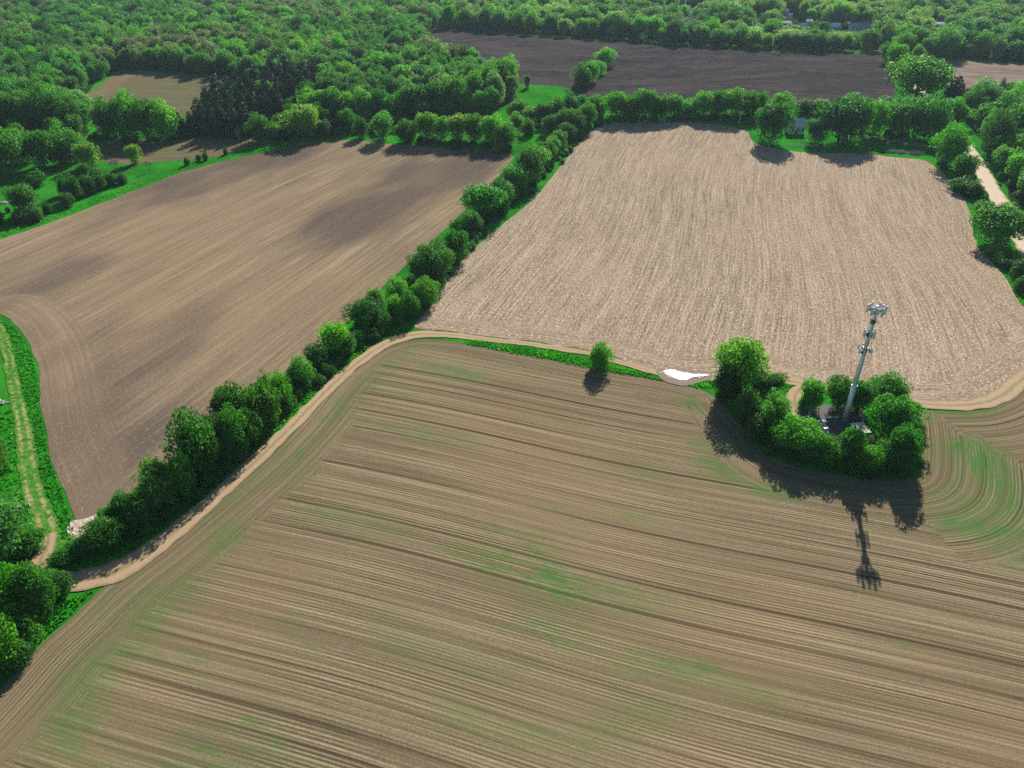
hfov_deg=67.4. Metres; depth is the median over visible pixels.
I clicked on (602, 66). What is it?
broadleaf tree
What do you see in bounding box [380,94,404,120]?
broadleaf tree
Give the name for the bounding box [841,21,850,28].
shrub
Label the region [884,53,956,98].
broadleaf tree
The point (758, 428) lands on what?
shrub
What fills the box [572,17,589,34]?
broadleaf tree
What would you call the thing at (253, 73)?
conifer tree
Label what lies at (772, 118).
broadleaf tree
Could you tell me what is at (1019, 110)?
broadleaf tree
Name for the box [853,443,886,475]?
broadleaf tree
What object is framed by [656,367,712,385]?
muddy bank
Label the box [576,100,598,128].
broadleaf tree
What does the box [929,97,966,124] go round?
broadleaf tree
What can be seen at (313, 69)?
conifer tree
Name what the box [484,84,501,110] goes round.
broadleaf tree
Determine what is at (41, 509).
rutted track
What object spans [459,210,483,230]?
willow tree
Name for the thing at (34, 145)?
broadleaf tree
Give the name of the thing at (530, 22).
broadleaf tree
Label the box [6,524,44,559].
shrub
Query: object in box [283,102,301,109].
broadleaf tree
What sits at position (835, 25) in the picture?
house
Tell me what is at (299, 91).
broadleaf tree
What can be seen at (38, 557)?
track junction
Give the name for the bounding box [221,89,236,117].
conifer tree
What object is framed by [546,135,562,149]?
willow tree
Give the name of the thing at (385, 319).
shrub
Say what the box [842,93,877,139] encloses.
broadleaf tree
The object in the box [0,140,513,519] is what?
brown field
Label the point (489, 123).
broadleaf tree
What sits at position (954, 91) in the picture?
conifer tree
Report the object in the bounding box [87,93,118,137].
broadleaf tree
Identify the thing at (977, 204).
shrub
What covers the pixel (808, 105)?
broadleaf tree
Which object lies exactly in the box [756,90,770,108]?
broadleaf tree
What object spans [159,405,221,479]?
broadleaf tree
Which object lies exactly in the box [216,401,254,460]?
broadleaf tree
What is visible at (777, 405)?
broadleaf tree
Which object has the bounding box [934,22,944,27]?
house
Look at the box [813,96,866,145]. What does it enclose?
broadleaf tree
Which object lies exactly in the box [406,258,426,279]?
broadleaf tree
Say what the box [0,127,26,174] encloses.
broadleaf tree
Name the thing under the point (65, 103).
broadleaf tree
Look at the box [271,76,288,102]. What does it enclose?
conifer tree
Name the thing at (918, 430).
broadleaf tree
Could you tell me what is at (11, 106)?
broadleaf tree
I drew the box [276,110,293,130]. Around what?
broadleaf tree
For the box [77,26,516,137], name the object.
forest floor
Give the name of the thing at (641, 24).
broadleaf tree
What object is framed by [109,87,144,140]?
broadleaf tree
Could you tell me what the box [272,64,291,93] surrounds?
conifer tree
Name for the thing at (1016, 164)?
broadleaf tree
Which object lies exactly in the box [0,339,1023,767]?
foreground field
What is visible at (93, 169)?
shrub
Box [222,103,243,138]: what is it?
conifer tree
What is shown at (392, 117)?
broadleaf tree
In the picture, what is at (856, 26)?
long barn
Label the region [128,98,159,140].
broadleaf tree
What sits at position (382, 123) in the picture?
broadleaf tree
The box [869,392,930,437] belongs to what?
broadleaf tree
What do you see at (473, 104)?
broadleaf tree
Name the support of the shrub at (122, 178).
on the ground at (136, 174)
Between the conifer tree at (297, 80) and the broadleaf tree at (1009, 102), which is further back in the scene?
the conifer tree at (297, 80)
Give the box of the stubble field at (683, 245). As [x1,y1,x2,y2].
[414,122,1023,400]
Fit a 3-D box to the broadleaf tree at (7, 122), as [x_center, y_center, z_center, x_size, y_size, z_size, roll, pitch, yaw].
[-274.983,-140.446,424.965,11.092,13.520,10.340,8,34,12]
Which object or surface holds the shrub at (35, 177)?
on the ground at (136, 174)
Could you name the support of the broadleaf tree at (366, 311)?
on the ground at (136, 174)
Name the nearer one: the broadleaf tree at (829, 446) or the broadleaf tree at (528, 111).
the broadleaf tree at (829, 446)
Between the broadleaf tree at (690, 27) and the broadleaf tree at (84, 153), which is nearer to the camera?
the broadleaf tree at (84, 153)
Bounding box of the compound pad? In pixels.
[799,405,867,446]
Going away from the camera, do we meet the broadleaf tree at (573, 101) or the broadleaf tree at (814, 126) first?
the broadleaf tree at (814, 126)
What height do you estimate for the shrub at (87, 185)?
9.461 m
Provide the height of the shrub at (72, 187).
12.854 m
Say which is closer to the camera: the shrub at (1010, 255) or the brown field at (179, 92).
the shrub at (1010, 255)
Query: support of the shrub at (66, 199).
on the ground at (136, 174)
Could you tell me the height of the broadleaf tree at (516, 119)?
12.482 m
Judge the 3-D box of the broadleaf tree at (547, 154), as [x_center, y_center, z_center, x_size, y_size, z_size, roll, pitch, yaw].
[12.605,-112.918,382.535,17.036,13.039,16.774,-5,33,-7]
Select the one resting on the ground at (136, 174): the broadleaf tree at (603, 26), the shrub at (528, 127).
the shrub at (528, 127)
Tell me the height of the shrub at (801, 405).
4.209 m
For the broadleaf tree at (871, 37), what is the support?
on the forest floor at (796, 19)
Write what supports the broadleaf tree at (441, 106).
on the forest floor at (89, 85)
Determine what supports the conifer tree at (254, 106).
on the forest floor at (89, 85)
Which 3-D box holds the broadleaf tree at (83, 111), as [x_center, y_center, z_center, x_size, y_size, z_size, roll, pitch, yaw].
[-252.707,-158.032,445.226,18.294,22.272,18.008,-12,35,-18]
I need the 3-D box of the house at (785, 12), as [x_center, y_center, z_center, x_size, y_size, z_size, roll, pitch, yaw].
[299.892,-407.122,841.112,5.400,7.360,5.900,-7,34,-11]
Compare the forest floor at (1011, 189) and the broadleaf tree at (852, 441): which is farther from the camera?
the forest floor at (1011, 189)
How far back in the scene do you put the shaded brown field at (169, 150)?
420.75 m
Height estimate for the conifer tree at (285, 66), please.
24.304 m
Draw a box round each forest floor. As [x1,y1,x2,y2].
[0,123,88,138]
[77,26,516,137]
[437,12,1023,61]
[965,116,1023,210]
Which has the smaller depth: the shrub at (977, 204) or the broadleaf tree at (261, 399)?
the broadleaf tree at (261, 399)
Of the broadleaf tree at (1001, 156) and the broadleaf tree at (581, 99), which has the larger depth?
the broadleaf tree at (581, 99)
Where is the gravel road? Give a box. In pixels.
[903,62,1023,258]
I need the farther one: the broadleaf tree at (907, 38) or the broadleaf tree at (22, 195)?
the broadleaf tree at (907, 38)
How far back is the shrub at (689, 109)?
462.31 m
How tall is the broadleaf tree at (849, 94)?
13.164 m
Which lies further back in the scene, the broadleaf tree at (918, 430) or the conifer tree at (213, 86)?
the conifer tree at (213, 86)
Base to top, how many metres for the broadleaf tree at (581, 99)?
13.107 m
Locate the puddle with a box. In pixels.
[660,369,708,379]
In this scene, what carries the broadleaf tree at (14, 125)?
on the ground at (136, 174)
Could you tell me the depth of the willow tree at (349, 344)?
230.11 m
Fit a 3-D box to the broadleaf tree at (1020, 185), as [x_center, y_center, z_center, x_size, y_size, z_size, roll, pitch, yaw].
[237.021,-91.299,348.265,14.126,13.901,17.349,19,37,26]
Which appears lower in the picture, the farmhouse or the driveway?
the driveway
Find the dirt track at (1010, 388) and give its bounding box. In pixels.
[66,330,1023,591]
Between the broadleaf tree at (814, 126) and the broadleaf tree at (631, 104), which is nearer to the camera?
the broadleaf tree at (814, 126)
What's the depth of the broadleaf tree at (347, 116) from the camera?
444.40 m
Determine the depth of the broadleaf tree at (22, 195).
325.85 m
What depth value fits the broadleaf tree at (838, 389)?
207.77 m
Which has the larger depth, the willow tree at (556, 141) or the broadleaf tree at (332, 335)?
the willow tree at (556, 141)
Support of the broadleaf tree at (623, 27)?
on the forest floor at (796, 19)
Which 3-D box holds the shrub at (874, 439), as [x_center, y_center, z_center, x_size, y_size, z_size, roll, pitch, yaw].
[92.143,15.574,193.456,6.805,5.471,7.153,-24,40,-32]
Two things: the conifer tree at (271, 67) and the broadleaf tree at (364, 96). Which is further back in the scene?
the conifer tree at (271, 67)
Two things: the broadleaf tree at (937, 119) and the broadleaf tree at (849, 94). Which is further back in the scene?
the broadleaf tree at (849, 94)
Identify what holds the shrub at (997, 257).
on the ground at (136, 174)
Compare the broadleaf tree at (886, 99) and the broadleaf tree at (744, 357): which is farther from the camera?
the broadleaf tree at (886, 99)
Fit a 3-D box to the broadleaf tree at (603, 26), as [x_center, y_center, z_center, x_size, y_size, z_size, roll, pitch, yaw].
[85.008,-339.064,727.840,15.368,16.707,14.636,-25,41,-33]
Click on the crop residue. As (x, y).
(75, 524)
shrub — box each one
[0,212,5,224]
[2,639,35,671]
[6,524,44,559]
[7,205,35,222]
[9,613,45,648]
[24,168,46,186]
[28,207,44,220]
[40,566,60,575]
[41,201,52,213]
[41,546,74,567]
[41,568,78,602]
[54,173,66,194]
[58,192,74,208]
[61,173,83,198]
[63,536,92,559]
[74,163,91,175]
[78,174,96,195]
[88,166,102,176]
[91,170,106,190]
[103,171,117,186]
[114,172,127,184]
[183,156,190,165]
[195,154,201,160]
[201,151,208,160]
[373,311,394,330]
[520,117,534,135]
[540,113,558,133]
[571,82,579,91]
[680,97,696,117]
[743,413,776,442]
[795,397,808,409]
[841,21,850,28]
[863,432,887,448]
[943,175,973,192]
[965,178,984,196]
[971,200,988,209]
[985,242,1005,256]
[991,251,1005,263]
[998,258,1020,269]
[1003,251,1015,259]
[1008,257,1023,278]
[1011,275,1023,291]
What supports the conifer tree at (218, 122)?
on the ground at (136, 174)
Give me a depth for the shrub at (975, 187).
350.32 m
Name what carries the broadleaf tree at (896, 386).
on the ground at (136, 174)
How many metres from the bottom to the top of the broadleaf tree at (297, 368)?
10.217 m
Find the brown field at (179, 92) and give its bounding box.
[86,72,231,116]
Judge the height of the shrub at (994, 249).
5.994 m
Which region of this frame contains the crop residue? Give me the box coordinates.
[67,511,102,535]
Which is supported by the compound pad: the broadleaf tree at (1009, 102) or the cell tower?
the cell tower
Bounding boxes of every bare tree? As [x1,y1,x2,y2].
[109,158,118,172]
[235,127,241,147]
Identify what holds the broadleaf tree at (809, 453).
on the ground at (136, 174)
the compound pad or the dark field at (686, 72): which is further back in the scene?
the dark field at (686, 72)
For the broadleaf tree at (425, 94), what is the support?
on the forest floor at (89, 85)
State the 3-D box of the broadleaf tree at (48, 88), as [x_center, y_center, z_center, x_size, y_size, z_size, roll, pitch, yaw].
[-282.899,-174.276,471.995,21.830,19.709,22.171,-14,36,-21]
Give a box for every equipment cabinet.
[820,420,826,427]
[822,427,828,432]
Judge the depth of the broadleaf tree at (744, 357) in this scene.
210.96 m
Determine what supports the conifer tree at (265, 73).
on the forest floor at (89, 85)
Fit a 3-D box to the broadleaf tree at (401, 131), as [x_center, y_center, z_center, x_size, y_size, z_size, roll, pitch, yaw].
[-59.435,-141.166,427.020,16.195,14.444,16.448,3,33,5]
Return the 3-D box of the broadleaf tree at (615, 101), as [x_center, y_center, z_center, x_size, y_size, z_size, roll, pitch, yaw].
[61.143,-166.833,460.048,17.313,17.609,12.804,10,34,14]
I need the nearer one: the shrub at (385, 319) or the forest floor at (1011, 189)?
the shrub at (385, 319)
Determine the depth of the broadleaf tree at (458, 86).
473.80 m
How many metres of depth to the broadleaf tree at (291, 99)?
475.34 m
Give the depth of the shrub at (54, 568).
157.11 m
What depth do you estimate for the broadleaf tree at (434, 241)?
282.45 m
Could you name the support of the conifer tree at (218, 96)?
on the ground at (136, 174)
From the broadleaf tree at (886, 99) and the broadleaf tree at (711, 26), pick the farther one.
the broadleaf tree at (711, 26)
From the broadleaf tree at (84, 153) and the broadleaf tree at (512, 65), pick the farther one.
the broadleaf tree at (512, 65)
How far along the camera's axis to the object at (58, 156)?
389.44 m
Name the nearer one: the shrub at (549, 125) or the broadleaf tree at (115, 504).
the broadleaf tree at (115, 504)
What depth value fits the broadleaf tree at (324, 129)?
435.01 m
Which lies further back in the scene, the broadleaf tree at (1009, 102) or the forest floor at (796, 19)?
the forest floor at (796, 19)
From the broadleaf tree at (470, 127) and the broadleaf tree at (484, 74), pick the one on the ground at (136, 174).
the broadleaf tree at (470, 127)
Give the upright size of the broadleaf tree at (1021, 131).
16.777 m
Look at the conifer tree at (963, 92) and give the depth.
478.01 m
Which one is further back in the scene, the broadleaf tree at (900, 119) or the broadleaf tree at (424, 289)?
the broadleaf tree at (900, 119)
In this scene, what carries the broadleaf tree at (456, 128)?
on the ground at (136, 174)
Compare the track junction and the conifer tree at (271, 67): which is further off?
the conifer tree at (271, 67)
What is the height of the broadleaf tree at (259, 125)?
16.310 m
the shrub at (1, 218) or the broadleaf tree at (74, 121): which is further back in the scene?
the broadleaf tree at (74, 121)
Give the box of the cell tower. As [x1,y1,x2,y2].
[842,301,887,421]
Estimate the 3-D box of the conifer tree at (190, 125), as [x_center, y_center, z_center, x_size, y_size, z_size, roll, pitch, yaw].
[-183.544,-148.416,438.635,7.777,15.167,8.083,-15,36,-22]
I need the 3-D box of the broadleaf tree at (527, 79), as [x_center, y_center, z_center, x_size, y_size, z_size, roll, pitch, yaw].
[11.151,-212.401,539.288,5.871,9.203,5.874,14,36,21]
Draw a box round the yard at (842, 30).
[828,29,858,31]
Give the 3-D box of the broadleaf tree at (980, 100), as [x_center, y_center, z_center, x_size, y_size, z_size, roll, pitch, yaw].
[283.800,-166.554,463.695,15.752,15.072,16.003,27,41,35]
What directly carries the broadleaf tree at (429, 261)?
on the ground at (136, 174)
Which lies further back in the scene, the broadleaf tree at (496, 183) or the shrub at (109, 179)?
the shrub at (109, 179)
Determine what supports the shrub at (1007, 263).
on the ground at (136, 174)
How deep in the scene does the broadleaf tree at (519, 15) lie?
748.81 m
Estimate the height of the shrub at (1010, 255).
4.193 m
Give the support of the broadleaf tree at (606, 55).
on the dark field at (686, 72)
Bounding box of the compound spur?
[785,382,804,414]
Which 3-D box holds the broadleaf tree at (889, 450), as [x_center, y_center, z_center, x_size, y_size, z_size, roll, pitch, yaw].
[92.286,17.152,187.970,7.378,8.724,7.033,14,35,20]
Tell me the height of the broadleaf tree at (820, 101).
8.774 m
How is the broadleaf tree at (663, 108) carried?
on the ground at (136, 174)
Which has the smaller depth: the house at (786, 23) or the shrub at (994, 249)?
the shrub at (994, 249)
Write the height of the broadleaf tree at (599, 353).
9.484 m
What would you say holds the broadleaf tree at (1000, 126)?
on the forest floor at (1011, 189)
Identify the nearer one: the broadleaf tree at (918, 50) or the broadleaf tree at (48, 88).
the broadleaf tree at (48, 88)
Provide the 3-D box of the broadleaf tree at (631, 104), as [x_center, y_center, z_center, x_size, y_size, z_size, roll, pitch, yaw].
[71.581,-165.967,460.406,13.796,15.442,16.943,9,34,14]
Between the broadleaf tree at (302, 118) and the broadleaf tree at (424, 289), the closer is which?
the broadleaf tree at (424, 289)
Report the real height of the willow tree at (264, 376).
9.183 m
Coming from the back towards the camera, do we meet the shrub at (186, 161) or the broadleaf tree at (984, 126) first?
the broadleaf tree at (984, 126)
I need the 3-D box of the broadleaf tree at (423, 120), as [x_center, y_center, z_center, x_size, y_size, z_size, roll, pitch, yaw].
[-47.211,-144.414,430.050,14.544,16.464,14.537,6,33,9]
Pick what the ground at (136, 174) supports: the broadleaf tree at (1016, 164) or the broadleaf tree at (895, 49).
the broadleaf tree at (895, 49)
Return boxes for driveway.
[856,135,937,146]
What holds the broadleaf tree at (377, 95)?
on the forest floor at (89, 85)
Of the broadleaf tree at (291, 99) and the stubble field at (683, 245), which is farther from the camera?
the broadleaf tree at (291, 99)
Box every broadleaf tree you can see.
[0,76,23,93]
[0,89,36,133]
[0,90,7,134]
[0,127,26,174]
[0,437,11,473]
[0,490,34,573]
[0,559,61,625]
[0,561,39,625]
[0,612,19,674]
[2,184,41,210]
[3,118,26,129]
[4,122,35,161]
[13,75,54,90]
[17,129,61,167]
[18,80,61,133]
[38,91,79,133]
[39,83,56,92]
[41,116,66,132]
[45,125,86,163]
[63,113,83,134]
[66,92,91,129]
[70,141,101,165]
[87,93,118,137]
[97,96,127,139]
[106,489,130,521]
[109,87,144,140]
[123,144,143,163]
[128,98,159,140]
[146,97,181,141]
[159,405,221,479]
[162,453,196,501]
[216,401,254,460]
[239,378,282,428]
[243,111,274,141]
[270,113,281,124]
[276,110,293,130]
[278,103,321,137]
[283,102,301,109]
[283,354,316,383]
[285,96,296,106]
[294,84,312,102]
[296,86,325,107]
[301,342,329,365]
[303,103,322,130]
[312,118,331,138]
[315,86,341,123]
[315,321,350,353]
[317,107,331,125]
[335,107,355,130]
[336,90,363,124]
[340,296,387,326]
[351,115,368,137]
[352,85,377,121]
[365,287,386,311]
[367,112,393,140]
[368,84,389,117]
[375,110,396,128]
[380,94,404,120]
[386,294,407,317]
[390,81,424,119]
[390,118,418,143]
[400,276,418,292]
[401,289,420,318]
[402,122,417,141]
[405,242,455,279]
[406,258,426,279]
[409,100,431,115]
[409,274,440,305]
[413,83,438,113]
[414,111,436,138]
[425,78,457,114]
[428,114,450,142]
[428,236,447,250]
[432,95,451,118]
[439,3,456,27]
[441,228,471,263]
[444,74,471,114]
[444,112,469,140]
[456,6,470,27]
[463,113,482,141]
[464,68,483,97]
[464,93,483,112]
[472,89,492,112]
[476,111,504,145]
[477,5,491,30]
[479,63,500,80]
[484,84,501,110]
[489,5,510,29]
[489,176,515,207]
[490,120,518,145]
[491,57,511,91]
[494,117,511,136]
[498,179,515,202]
[503,53,519,80]
[504,98,527,118]
[507,111,523,132]
[509,7,525,30]
[512,143,546,182]
[520,105,538,122]
[522,10,541,31]
[523,75,530,87]
[525,145,552,168]
[533,101,557,122]
[534,141,557,159]
[539,12,562,32]
[549,94,570,114]
[552,107,573,127]
[558,18,573,33]
[558,121,577,139]
[562,91,580,110]
[563,108,586,133]
[568,61,591,87]
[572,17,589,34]
[575,94,588,113]
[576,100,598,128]
[581,59,599,81]
[587,93,606,116]
[588,340,615,370]
[591,60,608,74]
[593,46,616,64]
[597,17,607,35]
[601,90,626,119]
[615,17,631,36]
[619,93,640,121]
[631,14,649,38]
[631,87,660,119]
[647,15,666,38]
[649,93,673,120]
[667,93,687,116]
[682,19,704,40]
[691,90,716,117]
[704,16,721,41]
[710,90,730,116]
[711,365,746,399]
[712,336,771,392]
[723,86,750,118]
[731,387,763,425]
[738,89,760,118]
[751,371,779,394]
[754,100,799,142]
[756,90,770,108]
[757,387,792,428]
[768,413,825,457]
[770,90,796,107]
[772,33,781,45]
[794,98,817,112]
[799,376,828,411]
[803,443,821,460]
[804,118,830,143]
[807,432,844,467]
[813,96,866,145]
[813,98,830,111]
[826,374,857,411]
[836,425,867,459]
[839,91,864,102]
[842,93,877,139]
[845,377,879,414]
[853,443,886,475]
[856,28,883,49]
[864,99,896,135]
[868,369,913,404]
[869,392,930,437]
[872,12,895,27]
[872,95,896,106]
[875,437,900,468]
[878,41,893,63]
[883,99,917,136]
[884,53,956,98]
[886,41,910,70]
[887,421,925,472]
[891,30,918,50]
[901,95,920,103]
[903,97,931,137]
[906,426,923,461]
[911,44,927,57]
[917,94,954,141]
[919,94,937,103]
[928,120,975,164]
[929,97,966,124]
[948,96,972,126]
[948,152,981,179]
[968,95,990,120]
[968,199,1023,247]
[969,102,998,129]
[976,107,1018,154]
[981,120,995,143]
[985,91,1023,111]
[988,131,1022,150]
[991,102,1023,126]
[991,144,1022,171]
[1000,133,1023,152]
[1004,153,1023,182]
[1007,115,1023,133]
[1016,127,1023,133]
[1016,171,1023,194]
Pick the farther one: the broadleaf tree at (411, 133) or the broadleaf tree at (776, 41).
the broadleaf tree at (776, 41)
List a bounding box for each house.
[783,8,789,15]
[783,21,791,25]
[806,19,812,24]
[828,23,841,28]
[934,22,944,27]
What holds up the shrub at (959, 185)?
on the ground at (136, 174)
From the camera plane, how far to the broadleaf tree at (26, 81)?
475.19 m
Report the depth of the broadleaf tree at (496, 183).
333.89 m
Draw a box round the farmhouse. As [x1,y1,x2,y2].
[785,118,805,133]
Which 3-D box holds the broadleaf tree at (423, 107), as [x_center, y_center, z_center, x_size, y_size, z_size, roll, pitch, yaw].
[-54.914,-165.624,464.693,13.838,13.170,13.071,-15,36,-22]
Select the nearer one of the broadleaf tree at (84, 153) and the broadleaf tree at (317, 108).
the broadleaf tree at (84, 153)
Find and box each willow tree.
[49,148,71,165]
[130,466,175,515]
[257,368,272,390]
[268,121,279,137]
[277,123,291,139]
[340,329,357,353]
[383,274,408,301]
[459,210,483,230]
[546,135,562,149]
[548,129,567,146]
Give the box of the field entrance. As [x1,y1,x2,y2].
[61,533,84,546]
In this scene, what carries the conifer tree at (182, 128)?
on the ground at (136, 174)
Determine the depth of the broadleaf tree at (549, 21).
734.30 m
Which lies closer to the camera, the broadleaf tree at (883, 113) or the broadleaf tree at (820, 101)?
the broadleaf tree at (883, 113)
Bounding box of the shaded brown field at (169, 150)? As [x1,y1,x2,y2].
[93,136,274,163]
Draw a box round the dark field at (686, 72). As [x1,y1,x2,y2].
[429,28,895,102]
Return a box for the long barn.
[848,23,873,30]
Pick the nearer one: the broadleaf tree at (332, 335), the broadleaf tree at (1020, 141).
the broadleaf tree at (332, 335)
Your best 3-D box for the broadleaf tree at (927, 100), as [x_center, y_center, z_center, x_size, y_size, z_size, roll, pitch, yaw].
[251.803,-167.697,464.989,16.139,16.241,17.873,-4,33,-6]
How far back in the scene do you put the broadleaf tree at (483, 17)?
754.13 m
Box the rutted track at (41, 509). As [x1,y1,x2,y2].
[0,319,61,553]
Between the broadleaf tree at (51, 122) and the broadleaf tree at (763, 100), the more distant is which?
the broadleaf tree at (763, 100)
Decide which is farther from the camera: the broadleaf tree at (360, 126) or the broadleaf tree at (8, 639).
the broadleaf tree at (360, 126)
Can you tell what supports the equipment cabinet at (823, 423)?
on the compound pad
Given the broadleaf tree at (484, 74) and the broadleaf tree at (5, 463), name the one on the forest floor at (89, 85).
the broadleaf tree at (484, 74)
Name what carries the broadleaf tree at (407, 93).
on the forest floor at (89, 85)
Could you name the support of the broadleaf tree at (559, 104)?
on the ground at (136, 174)
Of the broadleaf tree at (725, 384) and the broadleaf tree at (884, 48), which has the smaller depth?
the broadleaf tree at (725, 384)
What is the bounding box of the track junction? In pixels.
[29,531,78,589]
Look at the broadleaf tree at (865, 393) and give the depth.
206.11 m
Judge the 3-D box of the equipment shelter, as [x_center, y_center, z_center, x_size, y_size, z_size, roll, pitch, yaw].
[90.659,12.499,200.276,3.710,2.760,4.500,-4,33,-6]
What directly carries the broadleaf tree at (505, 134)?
on the ground at (136, 174)
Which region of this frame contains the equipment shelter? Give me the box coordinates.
[850,422,871,439]
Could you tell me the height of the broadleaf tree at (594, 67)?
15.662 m
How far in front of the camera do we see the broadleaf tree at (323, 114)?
443.92 m
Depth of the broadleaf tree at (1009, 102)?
438.15 m
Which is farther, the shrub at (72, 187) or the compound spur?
the shrub at (72, 187)
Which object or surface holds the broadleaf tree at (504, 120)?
on the ground at (136, 174)
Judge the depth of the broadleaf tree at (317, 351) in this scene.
222.78 m
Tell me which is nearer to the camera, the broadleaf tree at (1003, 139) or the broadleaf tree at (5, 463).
the broadleaf tree at (5, 463)
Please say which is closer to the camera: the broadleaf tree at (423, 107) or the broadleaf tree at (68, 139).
the broadleaf tree at (68, 139)
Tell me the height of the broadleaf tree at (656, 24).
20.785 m
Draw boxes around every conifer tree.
[173,111,189,138]
[185,111,199,136]
[190,97,203,131]
[200,86,211,110]
[207,73,221,101]
[210,88,224,112]
[211,103,233,138]
[219,75,235,104]
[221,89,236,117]
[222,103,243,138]
[235,102,253,136]
[246,78,259,105]
[246,92,266,117]
[247,64,260,88]
[256,78,271,111]
[257,91,276,124]
[260,65,273,82]
[265,55,276,79]
[269,87,285,114]
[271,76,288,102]
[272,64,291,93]
[277,55,292,76]
[283,73,298,98]
[286,61,298,86]
[293,69,306,90]
[298,61,315,87]
[307,58,320,84]
[939,76,965,99]
[956,88,970,102]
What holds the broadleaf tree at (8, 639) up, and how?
on the ground at (136, 174)
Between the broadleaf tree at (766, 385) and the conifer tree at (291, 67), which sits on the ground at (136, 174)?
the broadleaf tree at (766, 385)
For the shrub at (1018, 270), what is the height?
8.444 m
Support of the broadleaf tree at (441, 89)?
on the forest floor at (89, 85)
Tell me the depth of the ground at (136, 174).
354.71 m
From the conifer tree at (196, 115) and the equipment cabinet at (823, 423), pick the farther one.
the conifer tree at (196, 115)
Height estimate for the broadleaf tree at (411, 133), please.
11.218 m
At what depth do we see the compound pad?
207.97 m
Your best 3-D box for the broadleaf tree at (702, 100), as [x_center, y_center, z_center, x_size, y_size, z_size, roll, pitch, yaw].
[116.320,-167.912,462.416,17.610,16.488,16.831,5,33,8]
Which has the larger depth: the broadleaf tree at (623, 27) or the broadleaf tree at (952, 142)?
the broadleaf tree at (623, 27)
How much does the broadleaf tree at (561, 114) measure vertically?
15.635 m
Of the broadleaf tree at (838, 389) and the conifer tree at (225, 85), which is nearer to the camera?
the broadleaf tree at (838, 389)
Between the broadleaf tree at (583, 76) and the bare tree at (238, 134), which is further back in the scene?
the broadleaf tree at (583, 76)
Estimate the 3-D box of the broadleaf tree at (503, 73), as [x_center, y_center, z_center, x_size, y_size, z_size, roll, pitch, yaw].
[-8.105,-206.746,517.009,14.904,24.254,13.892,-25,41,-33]
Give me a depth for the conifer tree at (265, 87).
478.15 m
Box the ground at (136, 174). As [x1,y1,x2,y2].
[0,24,1023,688]
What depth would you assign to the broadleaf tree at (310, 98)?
456.87 m
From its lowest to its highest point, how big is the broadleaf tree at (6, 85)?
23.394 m
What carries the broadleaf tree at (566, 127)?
on the ground at (136, 174)
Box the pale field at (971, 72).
[939,59,1023,87]
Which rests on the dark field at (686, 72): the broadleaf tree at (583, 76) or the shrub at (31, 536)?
the broadleaf tree at (583, 76)
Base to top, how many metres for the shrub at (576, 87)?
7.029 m
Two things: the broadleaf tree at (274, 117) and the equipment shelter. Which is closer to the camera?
the equipment shelter
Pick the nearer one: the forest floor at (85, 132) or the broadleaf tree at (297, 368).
the broadleaf tree at (297, 368)
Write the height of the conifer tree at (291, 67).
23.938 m
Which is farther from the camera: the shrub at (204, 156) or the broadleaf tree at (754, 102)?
the broadleaf tree at (754, 102)
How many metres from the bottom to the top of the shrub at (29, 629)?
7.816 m
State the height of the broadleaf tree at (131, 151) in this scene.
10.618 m
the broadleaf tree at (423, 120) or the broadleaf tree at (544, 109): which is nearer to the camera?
the broadleaf tree at (423, 120)
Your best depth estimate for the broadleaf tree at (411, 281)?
263.88 m
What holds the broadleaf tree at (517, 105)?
on the ground at (136, 174)
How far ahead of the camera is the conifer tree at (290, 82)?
488.16 m
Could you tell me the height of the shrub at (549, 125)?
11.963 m
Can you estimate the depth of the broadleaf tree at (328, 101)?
454.76 m
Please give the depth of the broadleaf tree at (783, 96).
467.73 m

